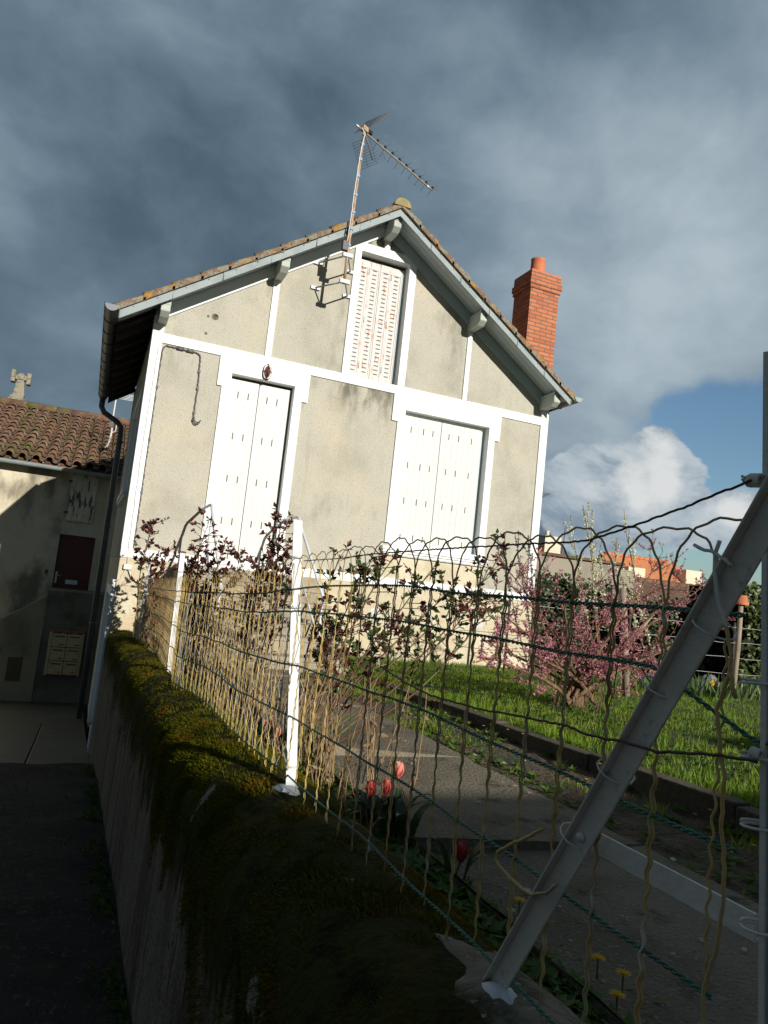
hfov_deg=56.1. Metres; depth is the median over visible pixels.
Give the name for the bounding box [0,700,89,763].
pavement
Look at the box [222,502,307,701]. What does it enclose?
rose bush
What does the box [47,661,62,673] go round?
mailbox door
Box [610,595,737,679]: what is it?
ivy hedge
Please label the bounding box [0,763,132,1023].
alley
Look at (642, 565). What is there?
orange roof house
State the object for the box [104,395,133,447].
street lamp
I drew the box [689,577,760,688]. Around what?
laurel bush
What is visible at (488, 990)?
braced fence post
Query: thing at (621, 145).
sky
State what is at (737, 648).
garden pole
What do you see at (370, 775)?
dried plant
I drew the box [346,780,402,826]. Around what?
tulip
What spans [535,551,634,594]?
shed
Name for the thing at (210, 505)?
handrail
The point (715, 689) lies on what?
iris clump
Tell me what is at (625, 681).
garden pole
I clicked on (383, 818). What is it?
tulip
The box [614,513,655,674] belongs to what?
white blossom tree
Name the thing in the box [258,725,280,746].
tulip
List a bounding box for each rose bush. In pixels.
[131,516,185,642]
[170,506,254,672]
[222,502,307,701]
[298,528,518,755]
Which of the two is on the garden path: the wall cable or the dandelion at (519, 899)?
the dandelion at (519, 899)
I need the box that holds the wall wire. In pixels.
[115,346,158,584]
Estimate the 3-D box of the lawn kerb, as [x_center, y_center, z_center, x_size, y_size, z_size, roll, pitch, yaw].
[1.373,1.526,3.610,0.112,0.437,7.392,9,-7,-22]
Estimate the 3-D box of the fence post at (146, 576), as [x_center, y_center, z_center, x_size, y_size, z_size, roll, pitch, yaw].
[-2.413,0.935,7.196,0.033,0.835,0.189,9,-7,-22]
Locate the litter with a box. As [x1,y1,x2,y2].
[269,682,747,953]
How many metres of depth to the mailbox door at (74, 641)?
15.69 m
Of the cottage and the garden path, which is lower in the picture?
the garden path
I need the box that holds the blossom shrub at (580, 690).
[447,529,736,710]
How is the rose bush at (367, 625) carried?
on the garden soil
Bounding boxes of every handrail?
[200,503,222,639]
[283,516,325,649]
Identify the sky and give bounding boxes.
[0,0,767,587]
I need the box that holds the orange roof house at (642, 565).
[596,551,701,584]
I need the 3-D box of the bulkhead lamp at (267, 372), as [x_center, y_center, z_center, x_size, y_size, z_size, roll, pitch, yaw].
[-1.604,-1.938,9.937,0.124,0.238,0.120,9,-7,-22]
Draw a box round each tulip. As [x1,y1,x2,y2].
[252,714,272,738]
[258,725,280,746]
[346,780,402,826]
[349,778,406,827]
[354,789,408,821]
[373,795,429,836]
[384,761,431,823]
[391,795,429,838]
[421,835,505,879]
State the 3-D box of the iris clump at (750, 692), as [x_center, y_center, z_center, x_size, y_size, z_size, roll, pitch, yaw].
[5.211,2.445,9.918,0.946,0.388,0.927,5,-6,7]
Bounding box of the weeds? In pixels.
[75,652,759,1023]
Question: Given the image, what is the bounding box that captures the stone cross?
[7,369,31,399]
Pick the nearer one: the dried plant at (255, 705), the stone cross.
the dried plant at (255, 705)
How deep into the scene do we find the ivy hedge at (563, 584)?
13.98 m
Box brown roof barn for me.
[634,577,695,603]
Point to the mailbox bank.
(64, 652)
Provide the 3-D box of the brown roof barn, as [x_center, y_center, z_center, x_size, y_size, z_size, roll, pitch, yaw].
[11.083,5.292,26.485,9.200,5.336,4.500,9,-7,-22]
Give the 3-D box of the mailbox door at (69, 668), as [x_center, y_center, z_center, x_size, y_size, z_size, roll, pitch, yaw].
[-6.813,3.396,15.631,0.285,0.274,0.020,9,-7,-22]
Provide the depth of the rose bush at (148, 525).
7.86 m
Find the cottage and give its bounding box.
[0,397,129,618]
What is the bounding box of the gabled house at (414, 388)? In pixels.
[76,198,582,754]
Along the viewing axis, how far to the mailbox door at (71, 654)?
15.66 m
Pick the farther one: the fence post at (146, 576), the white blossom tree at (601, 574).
the white blossom tree at (601, 574)
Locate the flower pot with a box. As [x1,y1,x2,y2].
[736,595,748,605]
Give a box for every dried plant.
[178,594,277,704]
[198,628,287,725]
[245,638,365,781]
[275,656,428,836]
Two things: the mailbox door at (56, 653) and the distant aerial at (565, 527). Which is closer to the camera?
the mailbox door at (56, 653)
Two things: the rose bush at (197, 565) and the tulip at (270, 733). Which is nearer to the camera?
the tulip at (270, 733)
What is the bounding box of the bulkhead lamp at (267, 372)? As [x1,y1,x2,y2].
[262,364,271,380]
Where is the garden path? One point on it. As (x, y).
(676, 926)
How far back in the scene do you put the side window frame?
11.33 m
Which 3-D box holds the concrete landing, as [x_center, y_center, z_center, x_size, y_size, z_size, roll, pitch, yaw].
[-6.991,3.181,16.665,1.725,2.656,1.493,9,-7,-22]
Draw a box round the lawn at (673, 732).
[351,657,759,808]
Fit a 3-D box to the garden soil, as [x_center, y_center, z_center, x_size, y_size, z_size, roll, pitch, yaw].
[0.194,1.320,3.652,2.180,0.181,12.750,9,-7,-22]
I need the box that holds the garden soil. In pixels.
[141,636,758,1016]
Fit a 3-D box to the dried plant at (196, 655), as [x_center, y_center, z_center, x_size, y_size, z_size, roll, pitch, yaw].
[-1.229,0.999,5.290,0.549,0.785,1.489,9,-7,-22]
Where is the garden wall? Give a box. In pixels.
[89,629,536,1023]
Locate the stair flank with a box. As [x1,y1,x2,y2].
[0,595,47,701]
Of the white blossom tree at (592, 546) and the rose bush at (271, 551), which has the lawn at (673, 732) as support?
the white blossom tree at (592, 546)
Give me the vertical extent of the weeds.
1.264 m
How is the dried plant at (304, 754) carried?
on the garden soil
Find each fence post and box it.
[136,564,150,638]
[167,553,184,669]
[272,519,302,795]
[435,351,767,1023]
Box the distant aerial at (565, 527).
[542,493,565,553]
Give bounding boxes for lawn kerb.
[377,682,759,840]
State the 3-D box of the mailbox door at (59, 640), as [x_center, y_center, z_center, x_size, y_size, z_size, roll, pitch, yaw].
[-7.027,2.772,15.582,0.285,0.274,0.020,9,-7,-22]
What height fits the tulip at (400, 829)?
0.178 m
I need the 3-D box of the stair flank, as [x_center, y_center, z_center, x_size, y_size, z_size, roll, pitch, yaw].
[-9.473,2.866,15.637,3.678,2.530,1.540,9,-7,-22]
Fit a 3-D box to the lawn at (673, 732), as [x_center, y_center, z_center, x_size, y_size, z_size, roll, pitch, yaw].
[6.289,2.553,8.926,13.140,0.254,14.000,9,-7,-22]
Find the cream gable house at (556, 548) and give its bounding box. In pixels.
[538,530,560,553]
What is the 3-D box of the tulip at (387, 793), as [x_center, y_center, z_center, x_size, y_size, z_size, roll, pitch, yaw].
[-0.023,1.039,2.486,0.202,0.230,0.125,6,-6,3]
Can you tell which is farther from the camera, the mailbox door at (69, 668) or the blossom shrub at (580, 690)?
the mailbox door at (69, 668)
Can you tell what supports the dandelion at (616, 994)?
on the garden path
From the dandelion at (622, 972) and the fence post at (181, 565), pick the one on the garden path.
the dandelion at (622, 972)
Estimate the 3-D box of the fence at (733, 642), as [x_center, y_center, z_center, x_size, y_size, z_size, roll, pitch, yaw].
[4.932,2.287,11.511,7.200,1.180,0.261,9,-7,-22]
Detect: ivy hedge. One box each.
[528,569,642,662]
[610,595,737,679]
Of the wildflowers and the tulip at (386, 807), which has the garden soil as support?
the tulip at (386, 807)
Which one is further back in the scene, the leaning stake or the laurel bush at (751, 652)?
the laurel bush at (751, 652)
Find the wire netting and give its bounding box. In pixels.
[175,591,311,768]
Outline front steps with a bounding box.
[165,564,349,674]
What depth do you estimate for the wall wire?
9.22 m
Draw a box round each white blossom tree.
[562,502,600,654]
[595,537,619,681]
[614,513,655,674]
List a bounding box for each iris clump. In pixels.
[553,667,640,694]
[598,666,651,692]
[689,671,759,702]
[737,676,760,700]
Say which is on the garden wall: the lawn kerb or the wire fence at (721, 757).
the wire fence at (721, 757)
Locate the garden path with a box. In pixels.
[199,660,758,1023]
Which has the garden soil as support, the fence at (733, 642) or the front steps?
the front steps
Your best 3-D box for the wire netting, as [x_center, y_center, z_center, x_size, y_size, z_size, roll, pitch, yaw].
[-0.741,0.628,3.195,0.071,0.667,2.678,9,-7,-23]
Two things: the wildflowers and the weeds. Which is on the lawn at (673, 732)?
the wildflowers
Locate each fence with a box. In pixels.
[133,479,767,1023]
[494,598,760,675]
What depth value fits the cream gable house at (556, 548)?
45.42 m
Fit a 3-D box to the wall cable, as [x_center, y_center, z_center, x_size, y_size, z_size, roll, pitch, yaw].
[-2.782,-0.797,9.444,0.635,2.788,0.050,8,-6,-19]
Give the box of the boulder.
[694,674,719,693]
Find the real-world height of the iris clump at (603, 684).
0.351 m
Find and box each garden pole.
[620,588,629,696]
[732,604,743,687]
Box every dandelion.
[510,896,526,914]
[579,953,645,1003]
[608,989,655,1015]
[615,967,672,1022]
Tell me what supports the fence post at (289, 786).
on the garden wall
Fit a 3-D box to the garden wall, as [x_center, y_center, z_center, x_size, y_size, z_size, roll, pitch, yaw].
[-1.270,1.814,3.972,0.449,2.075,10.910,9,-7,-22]
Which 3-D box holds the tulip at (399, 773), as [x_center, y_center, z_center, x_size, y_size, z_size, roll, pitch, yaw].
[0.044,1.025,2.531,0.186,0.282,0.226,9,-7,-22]
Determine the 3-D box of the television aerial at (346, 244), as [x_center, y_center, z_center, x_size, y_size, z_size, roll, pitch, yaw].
[0.100,-4.331,10.631,1.914,2.645,0.837,10,-7,-33]
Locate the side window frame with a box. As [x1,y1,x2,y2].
[116,388,142,506]
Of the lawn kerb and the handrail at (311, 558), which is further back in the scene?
the handrail at (311, 558)
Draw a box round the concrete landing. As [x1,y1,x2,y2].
[31,587,104,703]
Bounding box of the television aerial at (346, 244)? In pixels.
[311,111,440,298]
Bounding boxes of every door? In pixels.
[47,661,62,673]
[49,647,64,660]
[51,633,66,646]
[52,534,95,589]
[62,662,77,674]
[64,648,79,660]
[66,634,81,647]
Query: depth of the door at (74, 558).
17.51 m
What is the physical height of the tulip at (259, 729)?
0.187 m
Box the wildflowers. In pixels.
[352,658,758,852]
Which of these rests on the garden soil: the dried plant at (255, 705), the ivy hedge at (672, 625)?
the dried plant at (255, 705)
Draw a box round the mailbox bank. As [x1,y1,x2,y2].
[43,629,84,675]
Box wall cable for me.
[133,345,200,547]
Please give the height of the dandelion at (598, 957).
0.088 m
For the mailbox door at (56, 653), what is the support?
in the mailbox bank
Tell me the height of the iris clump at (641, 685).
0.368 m
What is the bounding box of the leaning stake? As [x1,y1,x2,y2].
[615,611,653,663]
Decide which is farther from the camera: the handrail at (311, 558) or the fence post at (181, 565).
the handrail at (311, 558)
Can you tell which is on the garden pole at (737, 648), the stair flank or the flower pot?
the flower pot
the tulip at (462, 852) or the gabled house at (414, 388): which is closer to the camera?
the tulip at (462, 852)

